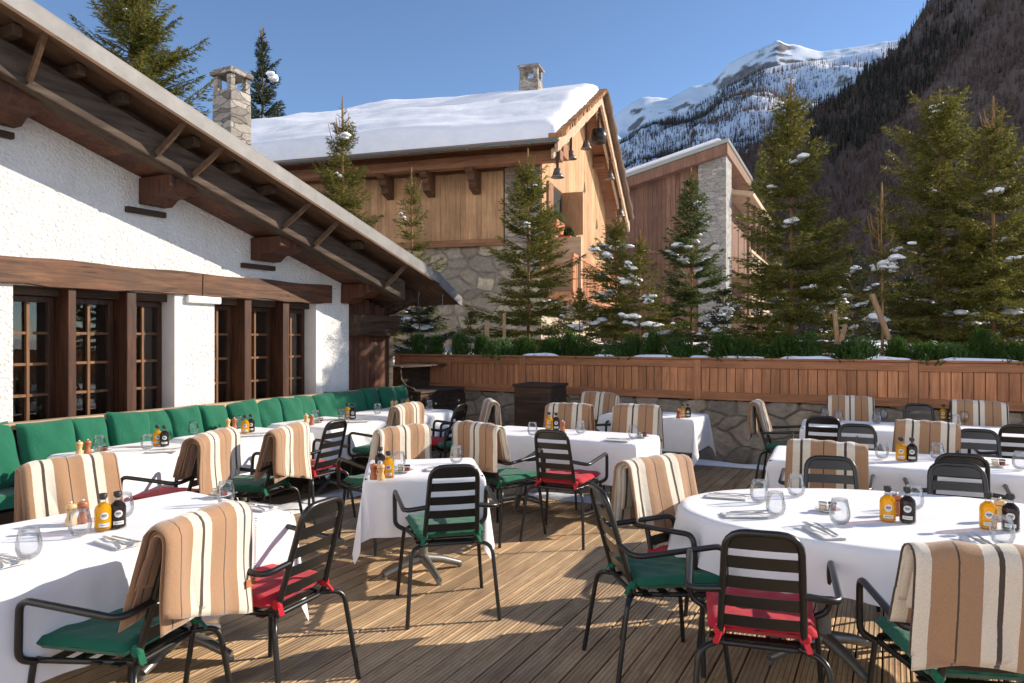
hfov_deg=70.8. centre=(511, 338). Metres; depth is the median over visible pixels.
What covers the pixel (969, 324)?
spruce tree
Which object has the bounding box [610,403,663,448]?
wool blanket
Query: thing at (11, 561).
napkin
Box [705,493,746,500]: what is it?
napkin
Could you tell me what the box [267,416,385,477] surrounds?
tablecloth
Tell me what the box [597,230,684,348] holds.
spruce tree
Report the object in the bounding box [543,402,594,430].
wool blanket
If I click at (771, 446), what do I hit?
armchair
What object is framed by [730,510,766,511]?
fork
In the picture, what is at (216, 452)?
wool blanket
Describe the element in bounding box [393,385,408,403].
cushion
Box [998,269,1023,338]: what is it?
spruce tree
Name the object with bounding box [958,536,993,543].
napkin
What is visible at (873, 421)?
water glass
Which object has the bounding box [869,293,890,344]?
tree stake
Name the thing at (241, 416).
water glass
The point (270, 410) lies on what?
cushion
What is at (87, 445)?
pepper mill
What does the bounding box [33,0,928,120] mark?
sky
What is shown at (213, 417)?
cushion
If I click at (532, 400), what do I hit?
cabinet
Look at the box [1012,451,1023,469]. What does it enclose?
water glass
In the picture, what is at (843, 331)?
tree stake
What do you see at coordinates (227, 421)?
pepper mill
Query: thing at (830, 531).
knife
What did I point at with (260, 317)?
window
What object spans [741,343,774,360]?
juniper shrub
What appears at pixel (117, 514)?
vinegar bottle
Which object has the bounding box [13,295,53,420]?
window
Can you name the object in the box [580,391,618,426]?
wool blanket
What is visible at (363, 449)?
armchair
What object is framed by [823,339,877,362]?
juniper shrub
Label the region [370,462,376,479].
pepper mill
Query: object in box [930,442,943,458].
water glass
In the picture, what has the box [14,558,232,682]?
armchair
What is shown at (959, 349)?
juniper shrub
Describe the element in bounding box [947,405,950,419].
vinegar bottle
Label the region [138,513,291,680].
table
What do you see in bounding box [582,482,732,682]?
armchair
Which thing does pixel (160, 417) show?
cushion
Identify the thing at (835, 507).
jar
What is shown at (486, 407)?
wool blanket
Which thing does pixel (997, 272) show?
spruce tree
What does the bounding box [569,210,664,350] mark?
spruce tree
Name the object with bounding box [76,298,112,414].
window
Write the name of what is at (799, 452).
wool blanket
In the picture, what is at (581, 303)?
spruce tree
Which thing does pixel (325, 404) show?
cushion
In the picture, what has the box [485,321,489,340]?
tree stake
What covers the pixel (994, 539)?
water glass
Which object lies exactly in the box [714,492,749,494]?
fork
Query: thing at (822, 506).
jar
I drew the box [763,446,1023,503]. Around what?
tablecloth
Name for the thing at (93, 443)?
water glass
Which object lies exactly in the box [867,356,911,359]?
snow patch
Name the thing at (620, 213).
cowbell
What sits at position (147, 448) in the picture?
water glass
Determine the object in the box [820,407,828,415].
water glass
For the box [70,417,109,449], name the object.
cushion
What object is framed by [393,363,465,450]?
serving counter
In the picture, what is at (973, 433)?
armchair
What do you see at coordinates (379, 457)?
vinegar bottle
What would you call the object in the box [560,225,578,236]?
window box
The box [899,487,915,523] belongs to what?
vinegar bottle
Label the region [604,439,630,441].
napkin
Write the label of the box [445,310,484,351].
spruce tree
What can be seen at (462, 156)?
snowy roof chalet
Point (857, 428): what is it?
armchair
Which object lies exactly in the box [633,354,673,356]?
snow patch
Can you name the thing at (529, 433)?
water glass
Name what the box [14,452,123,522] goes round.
wool blanket
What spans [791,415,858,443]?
armchair
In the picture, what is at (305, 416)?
pepper mill
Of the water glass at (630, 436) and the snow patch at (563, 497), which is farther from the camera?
the snow patch at (563, 497)
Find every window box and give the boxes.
[547,209,566,234]
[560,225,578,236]
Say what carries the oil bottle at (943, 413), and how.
on the tablecloth at (885, 431)
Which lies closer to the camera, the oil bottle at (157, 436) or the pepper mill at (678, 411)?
the oil bottle at (157, 436)
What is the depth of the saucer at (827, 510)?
3.52 m
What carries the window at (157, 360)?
in the stucco chalet at (161, 247)
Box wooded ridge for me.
[620,46,897,169]
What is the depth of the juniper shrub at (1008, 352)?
7.75 m
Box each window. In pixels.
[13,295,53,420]
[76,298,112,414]
[136,301,161,409]
[214,305,231,402]
[251,307,270,398]
[289,309,303,395]
[554,186,561,220]
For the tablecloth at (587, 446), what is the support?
on the table at (518, 496)
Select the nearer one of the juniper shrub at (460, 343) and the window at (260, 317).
the window at (260, 317)
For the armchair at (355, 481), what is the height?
0.880 m
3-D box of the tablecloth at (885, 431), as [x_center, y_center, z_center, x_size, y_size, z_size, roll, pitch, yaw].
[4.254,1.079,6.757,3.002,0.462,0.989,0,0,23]
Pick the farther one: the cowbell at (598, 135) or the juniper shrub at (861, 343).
the cowbell at (598, 135)
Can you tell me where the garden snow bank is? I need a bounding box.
[393,340,919,364]
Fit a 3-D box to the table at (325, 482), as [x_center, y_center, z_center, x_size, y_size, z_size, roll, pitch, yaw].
[-1.894,1.209,7.399,0.818,0.702,0.818,0,0,28]
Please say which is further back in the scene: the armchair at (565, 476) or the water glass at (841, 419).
the water glass at (841, 419)
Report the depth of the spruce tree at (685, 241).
12.43 m
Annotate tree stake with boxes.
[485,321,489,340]
[503,313,505,339]
[832,312,838,357]
[838,324,847,344]
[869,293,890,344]
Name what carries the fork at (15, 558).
on the napkin at (11, 561)
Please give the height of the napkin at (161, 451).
0.014 m
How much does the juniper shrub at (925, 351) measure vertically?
0.327 m
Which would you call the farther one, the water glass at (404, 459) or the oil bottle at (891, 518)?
the water glass at (404, 459)
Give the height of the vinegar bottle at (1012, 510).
0.160 m
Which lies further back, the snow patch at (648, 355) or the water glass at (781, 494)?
the snow patch at (648, 355)
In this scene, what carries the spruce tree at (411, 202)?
on the garden snow bank
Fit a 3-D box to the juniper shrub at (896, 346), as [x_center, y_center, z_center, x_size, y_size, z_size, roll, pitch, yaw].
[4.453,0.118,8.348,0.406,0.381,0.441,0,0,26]
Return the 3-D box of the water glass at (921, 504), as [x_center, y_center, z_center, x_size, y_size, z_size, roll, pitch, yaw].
[1.999,0.785,3.581,0.090,0.113,0.090,0,0,1]
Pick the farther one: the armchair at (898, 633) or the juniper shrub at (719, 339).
the juniper shrub at (719, 339)
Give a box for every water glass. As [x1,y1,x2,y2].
[15,526,42,558]
[68,507,91,535]
[92,435,105,449]
[116,491,133,516]
[141,434,153,449]
[188,421,198,433]
[216,480,234,501]
[235,415,243,427]
[337,408,345,419]
[374,403,381,413]
[392,451,405,468]
[450,445,462,462]
[527,422,537,435]
[575,420,585,433]
[628,425,638,438]
[750,479,767,502]
[766,490,785,516]
[787,473,804,496]
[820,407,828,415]
[829,497,850,524]
[834,410,842,421]
[872,412,881,423]
[875,441,888,458]
[878,408,887,419]
[905,484,923,508]
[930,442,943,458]
[951,414,961,425]
[989,514,1015,543]
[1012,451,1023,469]
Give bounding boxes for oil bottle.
[94,493,111,531]
[153,425,160,445]
[241,415,248,432]
[344,403,349,418]
[383,451,393,478]
[545,412,552,429]
[879,486,895,522]
[895,437,906,460]
[939,404,946,419]
[979,492,997,529]
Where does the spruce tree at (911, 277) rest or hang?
on the garden snow bank
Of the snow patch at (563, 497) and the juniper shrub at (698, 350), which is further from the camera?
the juniper shrub at (698, 350)
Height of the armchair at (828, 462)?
0.880 m
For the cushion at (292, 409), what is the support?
on the wall bench
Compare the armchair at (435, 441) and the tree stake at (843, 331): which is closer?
the armchair at (435, 441)
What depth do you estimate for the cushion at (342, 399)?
8.38 m
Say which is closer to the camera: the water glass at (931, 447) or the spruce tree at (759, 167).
the water glass at (931, 447)
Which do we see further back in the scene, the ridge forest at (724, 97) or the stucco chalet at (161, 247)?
the ridge forest at (724, 97)
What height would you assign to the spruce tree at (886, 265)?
2.863 m
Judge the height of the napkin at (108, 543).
0.014 m
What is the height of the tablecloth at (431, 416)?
0.462 m
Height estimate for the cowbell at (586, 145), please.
0.692 m
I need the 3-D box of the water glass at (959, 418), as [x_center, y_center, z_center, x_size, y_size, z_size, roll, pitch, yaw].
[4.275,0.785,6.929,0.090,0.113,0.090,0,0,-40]
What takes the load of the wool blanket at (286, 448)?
on the armchair at (247, 484)
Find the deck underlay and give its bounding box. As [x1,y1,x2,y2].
[794,603,911,682]
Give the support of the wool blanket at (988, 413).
on the armchair
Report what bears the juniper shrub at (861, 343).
on the planter wall
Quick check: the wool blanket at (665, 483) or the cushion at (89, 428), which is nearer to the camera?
the wool blanket at (665, 483)
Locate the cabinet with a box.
[512,382,567,427]
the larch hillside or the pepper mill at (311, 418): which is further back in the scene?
the larch hillside
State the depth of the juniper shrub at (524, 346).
10.49 m
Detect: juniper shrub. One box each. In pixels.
[405,330,427,353]
[421,331,445,353]
[444,329,472,354]
[466,333,490,354]
[477,337,516,360]
[508,335,539,354]
[533,335,567,355]
[556,327,581,355]
[572,342,601,358]
[594,340,637,359]
[617,333,645,356]
[641,330,668,354]
[659,335,694,357]
[676,344,710,356]
[705,331,731,356]
[705,336,771,361]
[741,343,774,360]
[751,332,808,358]
[794,329,827,355]
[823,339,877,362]
[837,333,884,361]
[882,334,911,357]
[898,340,958,365]
[916,342,981,362]
[968,323,999,358]
[982,341,1023,365]
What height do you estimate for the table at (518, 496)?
0.702 m
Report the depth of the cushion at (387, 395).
9.06 m
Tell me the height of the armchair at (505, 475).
0.880 m
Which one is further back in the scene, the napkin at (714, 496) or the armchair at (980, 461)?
the armchair at (980, 461)
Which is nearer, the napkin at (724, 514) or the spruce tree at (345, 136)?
the napkin at (724, 514)
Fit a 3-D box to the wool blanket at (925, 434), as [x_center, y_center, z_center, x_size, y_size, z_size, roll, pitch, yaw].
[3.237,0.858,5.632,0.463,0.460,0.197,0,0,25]
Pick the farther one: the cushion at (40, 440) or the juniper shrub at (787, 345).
the juniper shrub at (787, 345)
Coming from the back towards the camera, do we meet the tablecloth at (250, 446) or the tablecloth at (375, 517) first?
the tablecloth at (250, 446)
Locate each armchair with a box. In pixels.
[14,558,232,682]
[121,457,198,501]
[183,496,360,682]
[221,452,307,538]
[266,419,356,524]
[337,457,433,556]
[346,426,385,498]
[392,464,501,628]
[430,403,467,457]
[436,406,493,491]
[481,455,546,547]
[519,429,607,549]
[523,486,577,509]
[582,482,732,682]
[595,420,609,431]
[595,423,610,490]
[619,522,770,677]
[685,529,842,682]
[753,406,800,488]
[778,468,874,489]
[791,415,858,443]
[803,455,880,611]
[837,423,877,450]
[856,577,1023,682]
[878,444,883,450]
[903,403,934,420]
[903,453,1011,499]
[927,461,989,499]
[956,428,1001,457]
[968,424,1023,459]
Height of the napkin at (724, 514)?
0.014 m
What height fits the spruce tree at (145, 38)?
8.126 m
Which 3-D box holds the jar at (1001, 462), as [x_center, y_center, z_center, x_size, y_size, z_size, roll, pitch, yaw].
[3.252,0.818,4.777,0.039,0.038,0.039,0,0,0]
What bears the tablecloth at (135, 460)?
on the table
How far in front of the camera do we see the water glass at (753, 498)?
3.70 m
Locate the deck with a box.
[41,450,1016,682]
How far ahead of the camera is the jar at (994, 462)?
4.78 m
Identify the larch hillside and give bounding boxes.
[745,0,1023,339]
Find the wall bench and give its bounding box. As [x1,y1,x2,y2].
[0,386,395,524]
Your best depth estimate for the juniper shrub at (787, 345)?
8.82 m
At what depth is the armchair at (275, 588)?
3.08 m
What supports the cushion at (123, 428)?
on the wall bench
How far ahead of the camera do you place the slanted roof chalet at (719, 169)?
31.24 m
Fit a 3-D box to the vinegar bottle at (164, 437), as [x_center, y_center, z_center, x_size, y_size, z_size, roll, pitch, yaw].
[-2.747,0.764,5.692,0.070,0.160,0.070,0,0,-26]
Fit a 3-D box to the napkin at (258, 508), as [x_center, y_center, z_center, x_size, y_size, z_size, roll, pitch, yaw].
[-1.283,0.838,3.608,0.210,0.014,0.105,0,0,28]
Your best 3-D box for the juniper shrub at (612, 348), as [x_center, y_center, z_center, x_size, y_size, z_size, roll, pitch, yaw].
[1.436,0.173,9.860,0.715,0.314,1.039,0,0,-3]
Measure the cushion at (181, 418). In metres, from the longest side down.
0.478 x 0.338 x 0.195 m
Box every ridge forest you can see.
[619,45,887,168]
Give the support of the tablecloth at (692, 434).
on the table
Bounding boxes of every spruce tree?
[68,0,213,115]
[240,25,286,118]
[311,96,400,336]
[389,167,450,359]
[393,305,456,353]
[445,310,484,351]
[458,147,602,354]
[534,287,615,351]
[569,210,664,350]
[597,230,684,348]
[638,167,735,354]
[683,287,744,353]
[703,75,879,357]
[738,274,786,346]
[747,144,798,332]
[800,245,896,352]
[803,281,865,354]
[826,182,949,355]
[849,86,1023,344]
[871,271,957,352]
[916,94,1023,346]
[945,288,998,346]
[991,158,1023,327]
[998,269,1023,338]
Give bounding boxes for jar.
[212,487,217,495]
[220,488,227,495]
[397,464,403,470]
[404,464,409,470]
[818,501,826,509]
[828,501,836,510]
[991,459,997,464]
[999,459,1005,465]
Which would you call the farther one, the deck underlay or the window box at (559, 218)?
the window box at (559, 218)
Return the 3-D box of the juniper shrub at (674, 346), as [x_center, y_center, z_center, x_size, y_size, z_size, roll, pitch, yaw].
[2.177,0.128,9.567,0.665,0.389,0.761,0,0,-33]
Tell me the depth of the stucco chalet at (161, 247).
6.55 m
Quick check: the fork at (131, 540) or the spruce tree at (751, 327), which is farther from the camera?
the spruce tree at (751, 327)
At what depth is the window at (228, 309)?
7.42 m
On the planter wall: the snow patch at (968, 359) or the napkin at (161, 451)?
the snow patch at (968, 359)
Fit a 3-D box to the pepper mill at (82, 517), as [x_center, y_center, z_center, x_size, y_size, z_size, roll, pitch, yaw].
[-1.977,0.790,3.320,0.050,0.108,0.050,0,0,0]
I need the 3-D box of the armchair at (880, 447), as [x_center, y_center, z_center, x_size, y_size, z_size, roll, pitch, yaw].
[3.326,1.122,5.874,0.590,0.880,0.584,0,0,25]
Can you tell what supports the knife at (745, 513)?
on the napkin at (724, 514)
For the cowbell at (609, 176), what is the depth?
22.58 m
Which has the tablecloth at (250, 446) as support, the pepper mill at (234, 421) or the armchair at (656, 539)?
the pepper mill at (234, 421)
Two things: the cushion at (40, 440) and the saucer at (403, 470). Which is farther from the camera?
the cushion at (40, 440)
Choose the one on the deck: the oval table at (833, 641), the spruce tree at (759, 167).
the oval table at (833, 641)
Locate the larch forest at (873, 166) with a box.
[736,0,1023,339]
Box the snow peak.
[614,40,899,141]
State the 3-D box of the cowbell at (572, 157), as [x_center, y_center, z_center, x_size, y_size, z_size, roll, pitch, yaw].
[1.431,-4.643,17.500,0.302,0.544,0.298,0,0,0]
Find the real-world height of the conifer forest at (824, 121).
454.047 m
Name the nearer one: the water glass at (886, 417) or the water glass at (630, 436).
the water glass at (630, 436)
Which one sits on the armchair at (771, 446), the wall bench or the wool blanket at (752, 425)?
the wool blanket at (752, 425)
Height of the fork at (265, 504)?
0.006 m
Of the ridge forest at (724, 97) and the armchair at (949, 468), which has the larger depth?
the ridge forest at (724, 97)
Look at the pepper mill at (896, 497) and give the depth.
3.45 m
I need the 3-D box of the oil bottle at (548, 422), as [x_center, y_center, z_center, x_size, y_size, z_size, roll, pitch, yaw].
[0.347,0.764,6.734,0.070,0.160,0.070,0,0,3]
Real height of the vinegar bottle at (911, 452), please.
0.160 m
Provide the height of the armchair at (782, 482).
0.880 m
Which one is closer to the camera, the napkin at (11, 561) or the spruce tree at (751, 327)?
the napkin at (11, 561)
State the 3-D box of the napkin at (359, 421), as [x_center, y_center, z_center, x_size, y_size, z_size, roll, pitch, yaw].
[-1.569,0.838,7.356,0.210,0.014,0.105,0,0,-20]
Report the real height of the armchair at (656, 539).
0.880 m
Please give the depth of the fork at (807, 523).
3.17 m
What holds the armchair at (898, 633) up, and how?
on the deck
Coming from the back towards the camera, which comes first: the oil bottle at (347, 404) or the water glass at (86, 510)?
the oil bottle at (347, 404)
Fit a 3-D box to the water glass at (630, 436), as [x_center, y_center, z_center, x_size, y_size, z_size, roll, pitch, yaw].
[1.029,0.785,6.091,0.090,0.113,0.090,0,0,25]
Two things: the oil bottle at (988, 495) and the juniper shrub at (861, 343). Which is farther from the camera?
the juniper shrub at (861, 343)
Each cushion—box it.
[0,421,20,488]
[16,418,76,464]
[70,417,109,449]
[106,411,149,445]
[146,410,173,440]
[164,405,203,437]
[197,405,227,432]
[226,398,261,428]
[257,397,282,427]
[275,397,303,421]
[290,395,317,418]
[312,392,337,416]
[324,391,351,417]
[344,390,366,411]
[359,387,379,410]
[378,386,396,408]
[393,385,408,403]
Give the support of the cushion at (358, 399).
on the wall bench
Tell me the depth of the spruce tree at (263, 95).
26.83 m
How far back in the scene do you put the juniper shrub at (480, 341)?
10.87 m
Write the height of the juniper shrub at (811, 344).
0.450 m
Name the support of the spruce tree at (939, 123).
on the garden snow bank
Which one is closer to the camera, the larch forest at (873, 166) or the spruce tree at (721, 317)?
the spruce tree at (721, 317)
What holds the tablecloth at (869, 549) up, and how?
on the oval table at (833, 641)
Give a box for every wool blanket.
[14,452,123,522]
[118,500,256,637]
[173,427,240,494]
[253,421,311,483]
[368,423,431,461]
[386,401,424,426]
[452,420,512,472]
[478,398,500,425]
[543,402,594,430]
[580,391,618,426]
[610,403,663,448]
[611,453,697,528]
[746,399,772,440]
[785,439,868,489]
[826,395,874,421]
[887,540,1023,673]
[892,419,960,454]
[948,399,1008,426]
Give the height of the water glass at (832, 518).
0.113 m
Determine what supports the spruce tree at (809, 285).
on the garden snow bank
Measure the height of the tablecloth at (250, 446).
0.462 m
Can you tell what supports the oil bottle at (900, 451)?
on the tablecloth at (889, 470)
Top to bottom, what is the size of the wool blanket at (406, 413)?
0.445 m
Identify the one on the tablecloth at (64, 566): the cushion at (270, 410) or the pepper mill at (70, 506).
the pepper mill at (70, 506)
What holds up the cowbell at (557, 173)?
hanging from the snowy roof chalet at (462, 156)
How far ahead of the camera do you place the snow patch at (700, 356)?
9.13 m
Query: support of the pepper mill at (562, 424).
on the tablecloth at (587, 446)
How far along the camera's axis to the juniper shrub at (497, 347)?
10.63 m
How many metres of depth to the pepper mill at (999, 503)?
3.34 m
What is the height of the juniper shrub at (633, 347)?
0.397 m
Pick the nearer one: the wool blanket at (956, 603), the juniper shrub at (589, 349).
the wool blanket at (956, 603)
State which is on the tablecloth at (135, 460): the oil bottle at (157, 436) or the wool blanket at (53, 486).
the oil bottle at (157, 436)
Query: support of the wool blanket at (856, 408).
on the armchair
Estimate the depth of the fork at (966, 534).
3.01 m
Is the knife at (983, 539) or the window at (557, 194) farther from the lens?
the window at (557, 194)
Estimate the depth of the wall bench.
6.66 m
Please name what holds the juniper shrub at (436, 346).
in the planter wall
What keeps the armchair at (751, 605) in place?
on the deck
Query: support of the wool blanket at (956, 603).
on the armchair at (898, 633)
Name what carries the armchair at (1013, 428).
on the deck
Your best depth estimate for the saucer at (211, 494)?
3.84 m
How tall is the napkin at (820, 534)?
0.014 m
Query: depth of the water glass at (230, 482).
3.67 m
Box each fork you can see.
[0,554,27,560]
[111,535,141,542]
[248,502,277,505]
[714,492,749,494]
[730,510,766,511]
[802,521,829,533]
[959,532,983,543]
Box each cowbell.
[551,151,563,178]
[569,137,576,160]
[581,122,591,149]
[590,114,606,144]
[604,160,614,180]
[616,198,625,217]
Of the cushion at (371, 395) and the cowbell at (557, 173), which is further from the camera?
the cowbell at (557, 173)
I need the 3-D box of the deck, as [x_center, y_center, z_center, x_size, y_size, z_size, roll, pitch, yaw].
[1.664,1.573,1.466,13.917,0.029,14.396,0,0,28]
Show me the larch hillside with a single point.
(1013, 71)
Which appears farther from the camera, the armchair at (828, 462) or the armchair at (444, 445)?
the armchair at (444, 445)
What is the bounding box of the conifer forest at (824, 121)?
[805,0,989,164]
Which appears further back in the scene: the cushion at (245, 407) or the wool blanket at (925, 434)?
the cushion at (245, 407)
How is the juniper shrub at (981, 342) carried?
in the planter wall
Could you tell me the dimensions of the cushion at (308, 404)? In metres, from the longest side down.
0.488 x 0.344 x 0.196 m
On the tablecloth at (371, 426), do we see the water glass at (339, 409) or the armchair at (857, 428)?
the water glass at (339, 409)
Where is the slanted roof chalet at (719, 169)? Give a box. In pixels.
[601,138,772,341]
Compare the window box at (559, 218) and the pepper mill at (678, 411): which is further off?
the window box at (559, 218)
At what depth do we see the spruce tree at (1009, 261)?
10.74 m
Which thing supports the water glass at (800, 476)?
on the tablecloth at (869, 549)
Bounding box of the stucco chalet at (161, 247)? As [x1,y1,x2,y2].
[0,0,461,422]
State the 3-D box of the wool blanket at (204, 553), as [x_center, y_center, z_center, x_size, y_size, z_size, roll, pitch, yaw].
[-1.186,0.869,2.692,0.207,0.476,0.533,0,0,15]
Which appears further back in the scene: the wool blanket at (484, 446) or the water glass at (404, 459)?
the wool blanket at (484, 446)
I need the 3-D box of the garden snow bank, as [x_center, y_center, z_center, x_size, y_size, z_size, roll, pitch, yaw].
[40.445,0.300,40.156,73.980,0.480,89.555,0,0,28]
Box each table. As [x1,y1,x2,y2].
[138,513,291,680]
[170,432,311,502]
[269,424,347,495]
[365,458,483,585]
[490,482,612,517]
[766,596,1021,682]
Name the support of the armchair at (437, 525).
on the deck
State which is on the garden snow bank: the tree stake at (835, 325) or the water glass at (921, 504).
the tree stake at (835, 325)
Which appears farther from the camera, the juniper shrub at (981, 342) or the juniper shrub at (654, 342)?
the juniper shrub at (654, 342)
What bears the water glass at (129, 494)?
on the tablecloth at (64, 566)
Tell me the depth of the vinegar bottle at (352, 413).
7.57 m
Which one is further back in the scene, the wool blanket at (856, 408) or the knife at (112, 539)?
the wool blanket at (856, 408)
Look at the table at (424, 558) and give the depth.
4.75 m
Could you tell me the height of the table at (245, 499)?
0.702 m
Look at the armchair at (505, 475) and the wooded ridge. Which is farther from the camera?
the wooded ridge
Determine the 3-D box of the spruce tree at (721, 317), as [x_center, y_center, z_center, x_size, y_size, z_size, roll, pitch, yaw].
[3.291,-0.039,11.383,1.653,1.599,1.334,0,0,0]
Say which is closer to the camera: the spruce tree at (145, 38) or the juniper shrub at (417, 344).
the juniper shrub at (417, 344)
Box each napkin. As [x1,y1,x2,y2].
[0,553,27,568]
[93,535,140,549]
[147,448,177,452]
[240,433,264,436]
[250,502,278,511]
[347,420,368,422]
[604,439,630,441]
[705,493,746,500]
[720,511,768,517]
[800,525,847,539]
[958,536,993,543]
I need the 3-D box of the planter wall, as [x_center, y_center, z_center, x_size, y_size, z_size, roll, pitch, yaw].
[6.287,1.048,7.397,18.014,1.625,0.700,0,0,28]
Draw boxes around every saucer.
[208,492,231,497]
[394,468,412,471]
[814,506,840,511]
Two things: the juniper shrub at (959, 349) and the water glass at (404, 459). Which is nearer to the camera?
the water glass at (404, 459)
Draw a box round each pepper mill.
[65,501,76,525]
[75,440,82,454]
[77,499,88,522]
[84,439,91,453]
[225,418,230,427]
[232,417,236,428]
[303,413,308,423]
[309,414,313,424]
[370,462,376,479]
[377,462,384,480]
[560,420,564,431]
[676,408,680,418]
[891,492,901,515]
[994,497,1005,520]
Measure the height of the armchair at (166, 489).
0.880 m
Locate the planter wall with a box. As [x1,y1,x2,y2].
[394,354,1023,465]
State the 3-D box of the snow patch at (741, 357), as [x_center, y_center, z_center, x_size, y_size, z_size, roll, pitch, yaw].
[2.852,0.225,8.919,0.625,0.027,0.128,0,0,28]
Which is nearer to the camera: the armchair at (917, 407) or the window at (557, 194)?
the armchair at (917, 407)
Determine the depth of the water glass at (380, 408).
8.09 m
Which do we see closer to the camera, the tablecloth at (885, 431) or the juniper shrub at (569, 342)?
the tablecloth at (885, 431)
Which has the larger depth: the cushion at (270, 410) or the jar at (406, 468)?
the cushion at (270, 410)
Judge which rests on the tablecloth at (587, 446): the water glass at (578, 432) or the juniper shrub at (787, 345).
the water glass at (578, 432)
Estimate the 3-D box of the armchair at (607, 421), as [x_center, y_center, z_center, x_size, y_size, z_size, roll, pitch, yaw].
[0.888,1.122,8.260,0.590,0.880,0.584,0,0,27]
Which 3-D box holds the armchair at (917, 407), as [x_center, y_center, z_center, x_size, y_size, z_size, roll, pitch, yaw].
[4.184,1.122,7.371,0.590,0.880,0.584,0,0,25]
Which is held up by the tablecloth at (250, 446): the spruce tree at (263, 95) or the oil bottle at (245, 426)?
the oil bottle at (245, 426)
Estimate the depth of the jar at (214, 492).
3.85 m
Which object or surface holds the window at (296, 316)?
in the stucco chalet at (161, 247)
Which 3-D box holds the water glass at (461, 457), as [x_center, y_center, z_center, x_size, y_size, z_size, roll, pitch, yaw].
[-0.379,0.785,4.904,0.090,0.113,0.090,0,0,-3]
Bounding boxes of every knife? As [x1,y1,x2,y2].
[102,535,127,545]
[248,503,270,507]
[709,493,749,496]
[726,512,771,513]
[813,522,838,535]
[973,533,991,543]
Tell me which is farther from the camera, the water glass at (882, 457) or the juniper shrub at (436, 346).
the juniper shrub at (436, 346)
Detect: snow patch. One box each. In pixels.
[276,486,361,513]
[524,353,558,355]
[528,492,609,504]
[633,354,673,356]
[691,355,710,357]
[691,458,766,469]
[719,356,764,357]
[782,356,832,358]
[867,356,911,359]
[940,358,1015,360]
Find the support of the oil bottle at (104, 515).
on the tablecloth at (64, 566)
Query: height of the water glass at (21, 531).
0.113 m
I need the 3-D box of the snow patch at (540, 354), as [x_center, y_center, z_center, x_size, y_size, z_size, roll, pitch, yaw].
[0.405,0.217,10.209,0.600,0.042,0.123,0,0,27]
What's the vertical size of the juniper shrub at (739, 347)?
0.383 m
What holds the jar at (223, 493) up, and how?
on the saucer at (211, 494)
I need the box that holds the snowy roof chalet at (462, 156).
[251,63,633,348]
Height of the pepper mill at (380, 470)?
0.108 m
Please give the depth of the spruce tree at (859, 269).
13.85 m
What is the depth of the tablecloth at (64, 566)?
2.82 m
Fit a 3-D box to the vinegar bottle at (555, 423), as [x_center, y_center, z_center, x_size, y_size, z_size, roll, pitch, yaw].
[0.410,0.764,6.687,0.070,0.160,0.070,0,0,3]
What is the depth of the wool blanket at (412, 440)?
5.26 m
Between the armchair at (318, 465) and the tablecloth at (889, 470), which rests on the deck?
the armchair at (318, 465)
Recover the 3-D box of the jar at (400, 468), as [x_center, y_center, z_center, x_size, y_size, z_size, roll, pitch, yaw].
[-0.709,0.818,4.579,0.039,0.038,0.039,0,0,0]
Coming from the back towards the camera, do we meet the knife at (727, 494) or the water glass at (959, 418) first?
the water glass at (959, 418)
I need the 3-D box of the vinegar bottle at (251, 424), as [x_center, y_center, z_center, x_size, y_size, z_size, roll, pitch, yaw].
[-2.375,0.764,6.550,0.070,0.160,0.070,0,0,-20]
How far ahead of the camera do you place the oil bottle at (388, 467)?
4.38 m
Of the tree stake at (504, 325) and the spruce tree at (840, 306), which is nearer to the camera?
the tree stake at (504, 325)
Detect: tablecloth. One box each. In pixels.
[0,491,308,682]
[47,441,198,498]
[169,427,319,498]
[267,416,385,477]
[342,407,455,436]
[353,458,493,563]
[497,426,661,485]
[596,412,715,466]
[667,488,1023,606]
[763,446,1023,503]
[799,419,1023,456]
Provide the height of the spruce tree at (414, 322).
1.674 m
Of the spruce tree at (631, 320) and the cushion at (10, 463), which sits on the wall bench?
the cushion at (10, 463)
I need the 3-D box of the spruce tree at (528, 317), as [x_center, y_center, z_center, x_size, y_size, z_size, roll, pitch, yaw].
[0.331,-1.351,12.986,2.564,4.223,2.491,0,0,-27]
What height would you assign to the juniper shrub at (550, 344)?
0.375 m
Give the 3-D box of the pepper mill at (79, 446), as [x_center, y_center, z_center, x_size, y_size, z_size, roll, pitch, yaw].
[-3.157,0.790,5.254,0.050,0.108,0.050,0,0,0]
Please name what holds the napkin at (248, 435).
on the tablecloth at (250, 446)
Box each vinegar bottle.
[109,491,126,528]
[160,425,168,445]
[247,414,254,431]
[349,404,355,418]
[375,447,385,472]
[552,412,559,429]
[685,404,690,416]
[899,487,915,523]
[906,438,917,461]
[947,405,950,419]
[1001,493,1019,531]
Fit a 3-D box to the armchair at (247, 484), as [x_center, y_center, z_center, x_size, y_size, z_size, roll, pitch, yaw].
[-1.928,1.122,5.438,0.584,0.880,0.590,0,0,14]
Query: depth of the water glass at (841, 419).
7.33 m
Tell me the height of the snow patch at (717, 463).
0.058 m
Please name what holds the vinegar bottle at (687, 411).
on the tablecloth at (692, 434)
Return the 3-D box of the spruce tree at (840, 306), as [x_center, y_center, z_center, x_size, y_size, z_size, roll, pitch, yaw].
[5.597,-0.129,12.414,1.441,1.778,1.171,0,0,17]
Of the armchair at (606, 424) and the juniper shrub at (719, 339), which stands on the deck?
the armchair at (606, 424)
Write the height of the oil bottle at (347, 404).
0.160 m

